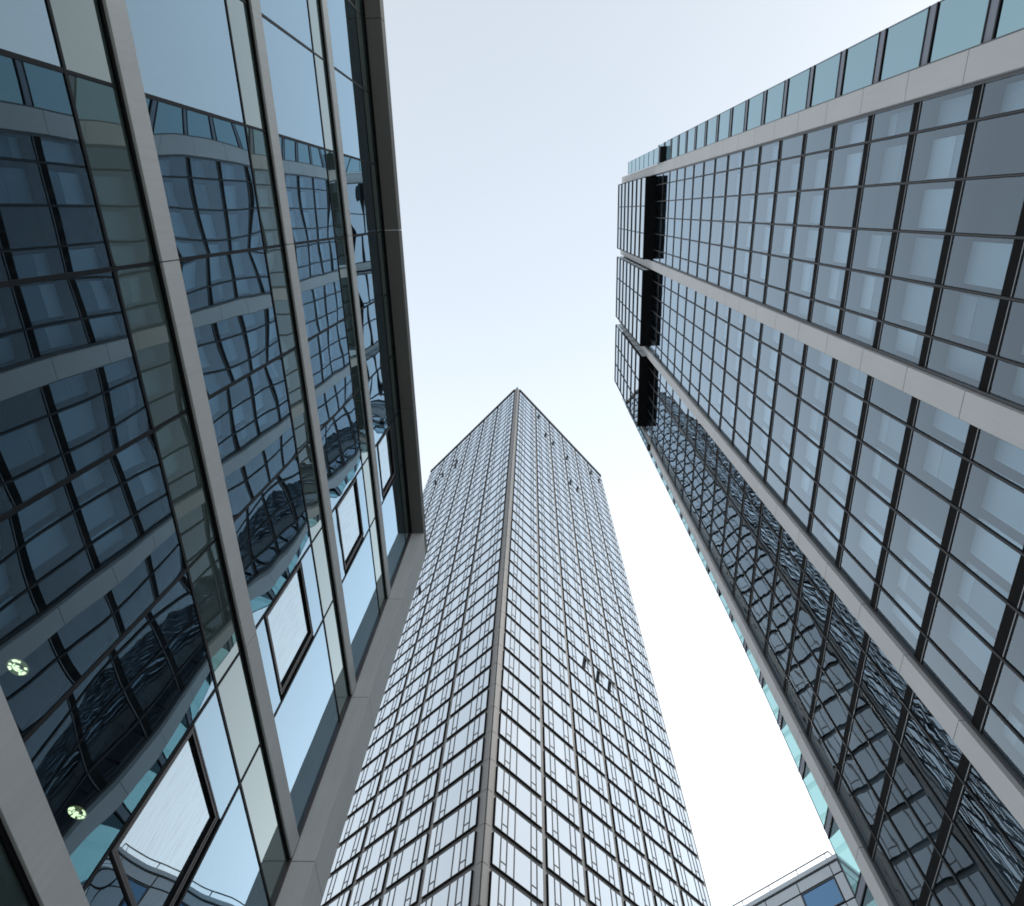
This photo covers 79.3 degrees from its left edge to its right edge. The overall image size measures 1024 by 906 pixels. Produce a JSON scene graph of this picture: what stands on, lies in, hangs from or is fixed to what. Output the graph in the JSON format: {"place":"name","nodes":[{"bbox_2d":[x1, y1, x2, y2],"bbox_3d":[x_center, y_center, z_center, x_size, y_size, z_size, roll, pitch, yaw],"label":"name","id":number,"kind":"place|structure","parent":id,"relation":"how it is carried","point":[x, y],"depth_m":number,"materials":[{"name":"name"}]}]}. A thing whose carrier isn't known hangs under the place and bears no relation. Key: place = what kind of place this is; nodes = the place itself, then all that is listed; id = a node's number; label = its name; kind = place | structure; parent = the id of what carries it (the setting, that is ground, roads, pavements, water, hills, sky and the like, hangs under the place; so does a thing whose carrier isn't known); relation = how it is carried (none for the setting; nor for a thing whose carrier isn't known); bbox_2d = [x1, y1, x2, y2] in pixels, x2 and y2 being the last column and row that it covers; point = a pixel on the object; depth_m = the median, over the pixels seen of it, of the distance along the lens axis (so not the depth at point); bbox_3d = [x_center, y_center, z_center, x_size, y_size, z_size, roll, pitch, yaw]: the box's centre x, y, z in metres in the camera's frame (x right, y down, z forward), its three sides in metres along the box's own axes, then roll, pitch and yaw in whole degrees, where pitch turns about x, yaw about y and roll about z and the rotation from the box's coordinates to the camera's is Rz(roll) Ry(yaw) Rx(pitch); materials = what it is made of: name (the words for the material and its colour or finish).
{"place":"outdoors","nodes":[
{"label":"outdoors","id":0,"kind":"place"},
{"bbox_2d":[0,0,426,905],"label":"glass office building","id":1,"kind":"structure","parent":0,"point":[212,538],"depth_m":7.49,"materials":[{"name":"metal"}]},
{"bbox_2d":[0,0,61,66],"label":"window","id":2,"kind":"structure","parent":1,"relation":"in","point":[26,29],"depth_m":5.04,"materials":[{"name":"blue glass"}]},
{"bbox_2d":[0,55,110,281],"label":"window","id":3,"kind":"structure","parent":1,"relation":"in","point":[50,224],"depth_m":5.17,"materials":[{"name":"blue glass"}]},
{"bbox_2d":[0,272,150,515],"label":"window","id":4,"kind":"structure","parent":1,"relation":"in","point":[71,395],"depth_m":5.36,"materials":[{"name":"blue glass"}]},
{"bbox_2d":[0,434,185,737],"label":"window","id":5,"kind":"structure","parent":1,"relation":"in","point":[81,563],"depth_m":5.54,"materials":[{"name":"blue glass"}]},
{"bbox_2d":[84,856,126,905],"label":"window","id":6,"kind":"structure","parent":1,"relation":"in","point":[104,890],"depth_m":5.85,"materials":[{"name":"blue glass"}]},
{"bbox_2d":[24,573,214,887],"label":"window","id":7,"kind":"structure","parent":1,"relation":"in","point":[96,757],"depth_m":6.09,"materials":[{"name":"blue glass"}]},
{"bbox_2d":[109,725,218,905],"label":"opening window","id":8,"kind":"structure","parent":1,"relation":"in","point":[155,855],"depth_m":6.91,"materials":[{"name":"glass"}]},
{"bbox_2d":[125,0,243,122],"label":"window","id":9,"kind":"structure","parent":1,"relation":"in","point":[184,51],"depth_m":7.39,"materials":[{"name":"blue glass"}]},
{"bbox_2d":[146,98,263,257],"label":"window","id":10,"kind":"structure","parent":1,"relation":"in","point":[204,161],"depth_m":7.75,"materials":[{"name":"blue glass"}]},
{"bbox_2d":[195,692,238,819],"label":"window","id":11,"kind":"structure","parent":1,"relation":"in","point":[210,727],"depth_m":7.93,"materials":[{"name":"blue glass"}]},
{"bbox_2d":[180,788,268,905],"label":"window","id":12,"kind":"structure","parent":1,"relation":"in","point":[229,873],"depth_m":8.28,"materials":[{"name":"blue glass"}]},
{"bbox_2d":[180,250,280,395],"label":"window","id":13,"kind":"structure","parent":1,"relation":"in","point":[229,297],"depth_m":8.38,"materials":[{"name":"blue glass"}]},
{"bbox_2d":[208,358,296,518],"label":"window","id":14,"kind":"structure","parent":1,"relation":"in","point":[252,423],"depth_m":9.02,"materials":[{"name":"blue glass"}]},
{"bbox_2d":[256,619,279,713],"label":"window","id":15,"kind":"structure","parent":1,"relation":"in","point":[261,632],"depth_m":9.47,"materials":[{"name":"blue glass"}]},
{"bbox_2d":[234,457,310,626],"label":"window","id":16,"kind":"structure","parent":1,"relation":"in","point":[272,534],"depth_m":9.67,"materials":[{"name":"blue glass"}]},
{"bbox_2d":[260,0,312,49],"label":"window","id":17,"kind":"structure","parent":1,"relation":"in","point":[291,15],"depth_m":10.64,"materials":[{"name":"blue glass"}]},
{"bbox_2d":[264,561,312,694],"bbox_3d":[-3.730,2.890,10.355,0.082,1.567,1.522,-1,-69,2],"label":"opening window","id":18,"kind":"structure","parent":1,"relation":"in","point":[288,623],"depth_m":10.33,"materials":[{"name":"glass"}]},
{"bbox_2d":[262,17,323,146],"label":"window","id":19,"kind":"structure","parent":1,"relation":"in","point":[291,65],"depth_m":10.68,"materials":[{"name":"blue glass"}]},
{"bbox_2d":[274,623,338,830],"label":"window","id":20,"kind":"structure","parent":1,"relation":"in","point":[307,720],"depth_m":11.09,"materials":[{"name":"blue glass"}]},
{"bbox_2d":[279,137,334,241],"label":"window","id":21,"kind":"structure","parent":1,"relation":"in","point":[304,166],"depth_m":11.30,"materials":[{"name":"blue glass"}]},
{"bbox_2d":[302,547,322,635],"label":"window","id":22,"kind":"structure","parent":1,"relation":"in","point":[307,562],"depth_m":11.39,"materials":[{"name":"blue glass"}]},
{"bbox_2d":[294,239,343,338],"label":"window","id":23,"kind":"structure","parent":1,"relation":"in","point":[317,262],"depth_m":11.91,"materials":[{"name":"blue glass"}]},
{"bbox_2d":[308,320,352,428],"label":"window","id":24,"kind":"structure","parent":1,"relation":"in","point":[329,354],"depth_m":12.54,"materials":[{"name":"blue glass"}]},
{"bbox_2d":[321,397,361,509],"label":"window","id":25,"kind":"structure","parent":1,"relation":"in","point":[340,439],"depth_m":13.19,"materials":[{"name":"blue glass"}]},
{"bbox_2d":[327,0,362,86],"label":"window","id":26,"kind":"structure","parent":1,"relation":"in","point":[342,15],"depth_m":13.73,"materials":[{"name":"blue glass"}]},
{"bbox_2d":[336,477,363,570],"bbox_3d":[-3.628,1.544,13.787,0.082,1.567,1.522,-1,-69,2],"label":"opening window","id":27,"kind":"structure","parent":1,"relation":"in","point":[348,511],"depth_m":13.81,"materials":[{"name":"glass"}]},
{"bbox_2d":[334,69,369,161],"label":"window","id":28,"kind":"structure","parent":1,"relation":"in","point":[350,96],"depth_m":14.21,"materials":[{"name":"blue glass"}]},
{"bbox_2d":[344,156,375,234],"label":"window","id":29,"kind":"structure","parent":1,"relation":"in","point":[358,173],"depth_m":14.83,"materials":[{"name":"blue glass"}]},
{"bbox_2d":[342,530,378,677],"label":"window","id":30,"kind":"structure","parent":1,"relation":"in","point":[359,585],"depth_m":14.60,"materials":[{"name":"blue glass"}]},
{"bbox_2d":[353,233,381,308],"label":"window","id":31,"kind":"structure","parent":1,"relation":"in","point":[366,254],"depth_m":15.43,"materials":[{"name":"blue glass"}]},
{"bbox_2d":[361,298,387,378],"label":"window","id":32,"kind":"structure","parent":1,"relation":"in","point":[372,316],"depth_m":16.05,"materials":[{"name":"blue glass"}]},
{"bbox_2d":[368,360,393,444],"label":"window","id":33,"kind":"structure","parent":1,"relation":"in","point":[380,392],"depth_m":16.71,"materials":[{"name":"blue glass"}]},
{"bbox_2d":[377,425,394,496],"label":"opening window","id":34,"kind":"structure","parent":1,"relation":"in","point":[385,456],"depth_m":17.27,"materials":[{"name":"blue glass"}]},
{"bbox_2d":[382,472,405,584],"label":"window","id":35,"kind":"structure","parent":1,"relation":"in","point":[392,509],"depth_m":18.11,"materials":[{"name":"blue glass"}]},
{"bbox_2d":[320,387,711,905],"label":"corner skyscraper","id":36,"kind":"structure","parent":0,"point":[519,752],"depth_m":85.58,"materials":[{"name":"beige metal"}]},
{"bbox_2d":[320,856,359,905],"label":"window","id":37,"kind":"structure","parent":36,"relation":"in","point":[343,879],"depth_m":70.57,"materials":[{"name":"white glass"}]},
{"bbox_2d":[330,826,367,874],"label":"window","id":38,"kind":"structure","parent":36,"relation":"in","point":[352,847],"depth_m":74.04,"materials":[{"name":"grey glass"}]},
{"bbox_2d":[339,799,374,844],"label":"window","id":39,"kind":"structure","parent":36,"relation":"in","point":[361,818],"depth_m":77.54,"materials":[{"name":"grey glass"}]},
{"bbox_2d":[349,862,388,905],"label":"window","id":40,"kind":"structure","parent":36,"relation":"in","point":[369,888],"depth_m":65.47,"materials":[{"name":"grey glass"}]},
{"bbox_2d":[355,830,395,881],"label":"window","id":41,"kind":"structure","parent":36,"relation":"in","point":[378,853],"depth_m":68.80,"materials":[{"name":"grey glass"}]},
{"bbox_2d":[364,800,401,848],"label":"window","id":42,"kind":"structure","parent":36,"relation":"in","point":[387,821],"depth_m":72.29,"materials":[{"name":"grey glass"}]},
{"bbox_2d":[371,773,407,819],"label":"window","id":43,"kind":"structure","parent":36,"relation":"in","point":[394,792],"depth_m":75.74,"materials":[{"name":"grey glass"}]},
{"bbox_2d":[379,749,412,792],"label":"window","id":44,"kind":"structure","parent":36,"relation":"in","point":[401,766],"depth_m":79.24,"materials":[{"name":"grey glass"}]},
{"bbox_2d":[382,868,422,905],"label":"window","id":45,"kind":"structure","parent":36,"relation":"in","point":[406,893],"depth_m":60.42,"materials":[{"name":"grey glass"}]},
{"bbox_2d":[385,833,428,889],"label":"window","id":46,"kind":"structure","parent":36,"relation":"in","point":[412,857],"depth_m":63.55,"materials":[{"name":"grey glass"}]},
{"bbox_2d":[393,801,433,853],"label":"window","id":47,"kind":"structure","parent":36,"relation":"in","point":[418,823],"depth_m":67.01,"materials":[{"name":"grey glass"}]},
{"bbox_2d":[400,772,438,821],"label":"window","id":48,"kind":"structure","parent":36,"relation":"in","point":[425,792],"depth_m":70.48,"materials":[{"name":"grey glass"}]},
{"bbox_2d":[406,746,442,793],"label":"window","id":49,"kind":"structure","parent":36,"relation":"in","point":[427,767],"depth_m":73.95,"materials":[{"name":"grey glass"}]},
{"bbox_2d":[412,723,446,766],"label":"window","id":50,"kind":"structure","parent":36,"relation":"in","point":[433,741],"depth_m":77.46,"materials":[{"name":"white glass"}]},
{"bbox_2d":[420,869,473,905],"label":"window","id":51,"kind":"structure","parent":36,"relation":"in","point":[459,892],"depth_m":54.98,"materials":[{"name":"grey glass"}]},
{"bbox_2d":[421,830,476,898],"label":"window","id":52,"kind":"structure","parent":36,"relation":"in","point":[460,856],"depth_m":58.12,"materials":[{"name":"white glass"}]},
{"bbox_2d":[427,796,479,859],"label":"window","id":53,"kind":"structure","parent":36,"relation":"in","point":[465,819],"depth_m":61.59,"materials":[{"name":"grey glass"}]},
{"bbox_2d":[433,765,482,824],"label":"window","id":54,"kind":"structure","parent":36,"relation":"in","point":[469,786],"depth_m":65.06,"materials":[{"name":"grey glass"}]},
{"bbox_2d":[438,737,484,793],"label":"window","id":55,"kind":"structure","parent":36,"relation":"in","point":[472,756],"depth_m":68.53,"materials":[{"name":"grey glass"}]},
{"bbox_2d":[442,712,486,764],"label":"window","id":56,"kind":"structure","parent":36,"relation":"in","point":[471,733],"depth_m":72.00,"materials":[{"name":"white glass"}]},
{"bbox_2d":[446,689,488,739],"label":"window","id":57,"kind":"structure","parent":36,"relation":"in","point":[476,707],"depth_m":75.47,"materials":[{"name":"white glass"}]},
{"bbox_2d":[450,668,490,716],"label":"window","id":58,"kind":"structure","parent":36,"relation":"in","point":[481,683],"depth_m":78.95,"materials":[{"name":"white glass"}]},
{"bbox_2d":[454,649,492,694],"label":"window","id":59,"kind":"structure","parent":36,"relation":"in","point":[484,662],"depth_m":82.42,"materials":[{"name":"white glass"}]},
{"bbox_2d":[488,870,539,905],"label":"window","id":60,"kind":"structure","parent":36,"relation":"in","point":[501,892],"depth_m":54.88,"materials":[{"name":"clear glass"}]},
{"bbox_2d":[327,392,700,905],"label":"distant windows","id":61,"kind":"structure","parent":36,"relation":"in","point":[523,564],"depth_m":122.73,"materials":[{"name":"blue glass"}]},
{"bbox_2d":[490,831,543,903],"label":"window","id":62,"kind":"structure","parent":36,"relation":"in","point":[506,858],"depth_m":58.00,"materials":[{"name":"glass"}]},
{"bbox_2d":[493,796,542,863],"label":"window","id":63,"kind":"structure","parent":36,"relation":"in","point":[506,820],"depth_m":61.47,"materials":[{"name":"white glass"}]},
{"bbox_2d":[495,765,541,828],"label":"window","id":64,"kind":"structure","parent":36,"relation":"in","point":[507,787],"depth_m":64.95,"materials":[{"name":"clear glass"}]},
{"bbox_2d":[497,738,541,796],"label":"window","id":65,"kind":"structure","parent":36,"relation":"in","point":[508,757],"depth_m":68.43,"materials":[{"name":"clear glass"}]},
{"bbox_2d":[498,712,540,768],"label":"window","id":66,"kind":"structure","parent":36,"relation":"in","point":[509,731],"depth_m":71.89,"materials":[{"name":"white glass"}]},
{"bbox_2d":[500,689,540,742],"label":"window","id":67,"kind":"structure","parent":36,"relation":"in","point":[509,706],"depth_m":75.36,"materials":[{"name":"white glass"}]},
{"bbox_2d":[501,669,540,718],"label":"window","id":68,"kind":"structure","parent":36,"relation":"in","point":[510,684],"depth_m":78.84,"materials":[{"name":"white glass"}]},
{"bbox_2d":[503,649,539,697],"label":"window","id":69,"kind":"structure","parent":36,"relation":"in","point":[511,664],"depth_m":82.34,"materials":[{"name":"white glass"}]},
{"bbox_2d":[504,632,539,677],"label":"window","id":70,"kind":"structure","parent":36,"relation":"in","point":[511,645],"depth_m":85.78,"materials":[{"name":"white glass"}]},
{"bbox_2d":[542,704,573,747],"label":"window","id":71,"kind":"structure","parent":36,"relation":"in","point":[551,720],"depth_m":80.63,"materials":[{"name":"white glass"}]},
{"bbox_2d":[543,726,574,772],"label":"window","id":72,"kind":"structure","parent":36,"relation":"in","point":[551,742],"depth_m":77.12,"materials":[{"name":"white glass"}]},
{"bbox_2d":[543,750,577,798],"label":"window","id":73,"kind":"structure","parent":36,"relation":"in","point":[554,769],"depth_m":73.67,"materials":[{"name":"clear glass"}]},
{"bbox_2d":[544,776,579,828],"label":"window","id":74,"kind":"structure","parent":36,"relation":"in","point":[558,799],"depth_m":70.19,"materials":[{"name":"clear glass"}]},
{"bbox_2d":[545,805,582,860],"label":"window","id":75,"kind":"structure","parent":36,"relation":"in","point":[556,827],"depth_m":66.71,"materials":[{"name":"clear glass"}]},
{"bbox_2d":[545,837,585,896],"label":"window","id":76,"kind":"structure","parent":36,"relation":"in","point":[558,861],"depth_m":63.26,"materials":[{"name":"clear glass"}]},
{"bbox_2d":[546,873,585,905],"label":"window","id":77,"kind":"structure","parent":36,"relation":"in","point":[558,894],"depth_m":60.27,"materials":[{"name":"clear glass"}]},
{"bbox_2d":[574,732,604,775],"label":"window","id":78,"kind":"structure","parent":36,"relation":"in","point":[584,749],"depth_m":82.24,"materials":[{"name":"clear glass"}]},
{"bbox_2d":[576,755,608,800],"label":"window","id":79,"kind":"structure","parent":36,"relation":"in","point":[585,771],"depth_m":78.74,"materials":[{"name":"clear glass"}]},
{"bbox_2d":[578,780,611,828],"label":"window","id":80,"kind":"structure","parent":36,"relation":"in","point":[589,799],"depth_m":75.26,"materials":[{"name":"clear glass"}]},
{"bbox_2d":[580,806,615,858],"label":"window","id":81,"kind":"structure","parent":36,"relation":"in","point":[594,829],"depth_m":71.80,"materials":[{"name":"clear glass"}]},
{"bbox_2d":[583,837,619,891],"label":"window","id":82,"kind":"structure","parent":36,"relation":"in","point":[596,859],"depth_m":68.35,"materials":[{"name":"clear glass"}]},
{"bbox_2d":[586,869,621,905],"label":"window","id":83,"kind":"structure","parent":36,"relation":"in","point":[599,893],"depth_m":65.20,"materials":[{"name":"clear glass"}]},
{"bbox_2d":[608,782,640,827],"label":"window","id":84,"kind":"structure","parent":36,"relation":"in","point":[618,800],"depth_m":80.33,"materials":[{"name":"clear glass"}]},
{"bbox_2d":[611,808,645,855],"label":"window","id":85,"kind":"structure","parent":36,"relation":"in","point":[624,828],"depth_m":76.86,"materials":[{"name":"clear glass"}]},
{"bbox_2d":[615,836,649,886],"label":"window","id":86,"kind":"structure","parent":36,"relation":"in","point":[628,857],"depth_m":73.40,"materials":[{"name":"clear glass"}]},
{"bbox_2d":[619,866,653,905],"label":"window","id":87,"kind":"structure","parent":36,"relation":"in","point":[635,891],"depth_m":70.14,"materials":[{"name":"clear glass"}]},
{"bbox_2d":[639,809,670,853],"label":"window","id":88,"kind":"structure","parent":36,"relation":"in","point":[653,830],"depth_m":81.94,"materials":[{"name":"clear glass"}]},
{"bbox_2d":[643,835,676,882],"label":"window","id":89,"kind":"structure","parent":36,"relation":"in","point":[658,857],"depth_m":78.45,"materials":[{"name":"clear glass"}]},
{"bbox_2d":[648,863,681,905],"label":"window","id":90,"kind":"structure","parent":36,"relation":"in","point":[663,886],"depth_m":75.10,"materials":[{"name":"clear glass"}]},
{"bbox_2d":[668,834,704,882],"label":"window","id":91,"kind":"structure","parent":36,"relation":"in","point":[680,853],"depth_m":83.66,"materials":[{"name":"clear glass"}]},
{"bbox_2d":[674,861,709,905],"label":"window","id":92,"kind":"structure","parent":36,"relation":"in","point":[686,880],"depth_m":80.26,"materials":[{"name":"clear glass"}]},
{"bbox_2d":[383,0,940,905],"label":"sky","id":93,"kind":"structure","parent":0,"point":[518,125],"materials":[{"name":"white"}]},
{"bbox_2d":[732,851,858,905],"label":"panelled building","id":94,"kind":"structure","parent":0,"point":[824,882],"depth_m":37.97,"materials":[{"name":"silver metal"}]},
{"bbox_2d":[801,876,844,905],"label":"window","id":95,"kind":"structure","parent":94,"relation":"in","point":[828,893],"depth_m":37.15,"materials":[{"name":"blue glass"}]},
{"bbox_2d":[614,0,1023,905],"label":"banded office tower","id":96,"kind":"structure","parent":0,"point":[818,376],"depth_m":30.46,"materials":[{"name":"grey stone"}]},
{"bbox_2d":[646,160,711,547],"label":"distant windows","id":97,"kind":"structure","parent":96,"relation":"in","point":[697,341],"depth_m":67.43,"materials":[{"name":"blue glass"}]},
{"bbox_2d":[860,275,883,311],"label":"inner window","id":98,"kind":"structure","parent":96,"relation":"in","point":[872,287],"depth_m":30.50,"materials":[{"name":"blue glass"}]},
{"bbox_2d":[865,483,890,528],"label":"inner window","id":99,"kind":"structure","parent":96,"relation":"in","point":[876,509],"depth_m":30.54,"materials":[{"name":"blue glass"}]},
{"bbox_2d":[866,235,890,269],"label":"inner window","id":100,"kind":"structure","parent":96,"relation":"in","point":[879,244],"depth_m":29.78,"materials":[{"name":"blue glass"}]},
{"bbox_2d":[871,447,898,491],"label":"inner window","id":101,"kind":"structure","parent":96,"relation":"in","point":[884,472],"depth_m":29.84,"materials":[{"name":"blue glass"}]},
{"bbox_2d":[878,409,906,452],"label":"inner window","id":102,"kind":"structure","parent":96,"relation":"in","point":[891,433],"depth_m":29.12,"materials":[{"name":"blue glass"}]},
{"bbox_2d":[880,144,906,182],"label":"inner window","id":103,"kind":"structure","parent":96,"relation":"in","point":[893,162],"depth_m":28.38,"materials":[{"name":"blue glass"}]},
{"bbox_2d":[898,556,931,611],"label":"inner window","id":104,"kind":"structure","parent":96,"relation":"in","point":[907,583],"depth_m":27.72,"materials":[{"name":"blue glass"}]},
{"bbox_2d":[901,283,933,325],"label":"inner window","id":105,"kind":"structure","parent":96,"relation":"in","point":[917,300],"depth_m":26.95,"materials":[{"name":"blue glass"}]},
{"bbox_2d":[906,517,941,573],"bbox_3d":[18.009,4.162,26.640,0.075,2.918,1.616,-2,-69,2],"label":"inner window","id":106,"kind":"structure","parent":96,"relation":"in","point":[919,546],"depth_m":26.99,"materials":[{"name":"blue glass"}]},
{"bbox_2d":[909,238,942,278],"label":"inner window","id":107,"kind":"structure","parent":96,"relation":"in","point":[927,251],"depth_m":26.24,"materials":[{"name":"blue glass"}]},
{"bbox_2d":[918,188,953,228],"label":"inner window","id":108,"kind":"structure","parent":96,"relation":"in","point":[936,203],"depth_m":25.54,"materials":[{"name":"blue glass"}]},
{"bbox_2d":[923,435,962,488],"bbox_3d":[17.836,0.496,25.208,0.095,2.918,1.576,-2,-69,2],"label":"inner window","id":109,"kind":"structure","parent":96,"relation":"in","point":[941,463],"depth_m":25.56,"materials":[{"name":"blue glass"}]},
{"bbox_2d":[926,134,964,178],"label":"inner window","id":110,"kind":"structure","parent":96,"relation":"in","point":[945,153],"depth_m":24.83,"materials":[{"name":"blue glass"}]},
{"bbox_2d":[933,408,969,442],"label":"inner window","id":111,"kind":"structure","parent":96,"relation":"in","point":[945,422],"depth_m":24.95,"materials":[{"name":"blue glass"}]},
{"bbox_2d":[937,94,972,125],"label":"inner window","id":112,"kind":"structure","parent":96,"relation":"in","point":[957,109],"depth_m":24.23,"materials":[{"name":"blue glass"}]},
{"bbox_2d":[945,345,985,380],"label":"inner window","id":113,"kind":"structure","parent":96,"relation":"in","point":[967,363],"depth_m":24.02,"materials":[{"name":"blue glass"}]},
{"bbox_2d":[948,604,995,673],"bbox_3d":[17.989,7.380,23.907,0.075,2.918,1.584,-2,-69,2],"label":"inner window","id":114,"kind":"structure","parent":96,"relation":"in","point":[968,643],"depth_m":24.15,"materials":[{"name":"blue glass"}]},
{"bbox_2d":[952,294,998,344],"bbox_3d":[17.593,-4.961,23.075,0.095,2.918,1.576,-2,-69,2],"label":"inner window","id":115,"kind":"structure","parent":96,"relation":"in","point":[975,316],"depth_m":23.39,"materials":[{"name":"blue glass"}]},
{"bbox_2d":[958,561,1008,630],"bbox_3d":[17.896,5.519,23.180,0.095,2.918,1.616,-2,-69,2],"label":"inner window","id":116,"kind":"structure","parent":96,"relation":"in","point":[971,591],"depth_m":23.44,"materials":[{"name":"blue glass"}]},
{"bbox_2d":[964,241,1012,289],"bbox_3d":[17.522,-6.782,22.363,0.075,2.918,1.536,-2,-69,2],"label":"inner window","id":117,"kind":"structure","parent":96,"relation":"in","point":[988,262],"depth_m":22.68,"materials":[{"name":"blue glass"}]},
{"bbox_2d":[970,517,1022,584],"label":"inner window","id":118,"kind":"structure","parent":96,"relation":"in","point":[1002,559],"depth_m":22.70,"materials":[{"name":"blue glass"}]},
{"bbox_2d":[982,469,1023,534],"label":"inner window","id":119,"kind":"structure","parent":96,"relation":"in","point":[1006,503],"depth_m":22.18,"materials":[{"name":"blue glass"}]},
{"bbox_2d":[994,439,1023,474],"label":"inner window","id":120,"kind":"structure","parent":96,"relation":"in","point":[1006,453],"depth_m":21.86,"materials":[{"name":"blue glass"}]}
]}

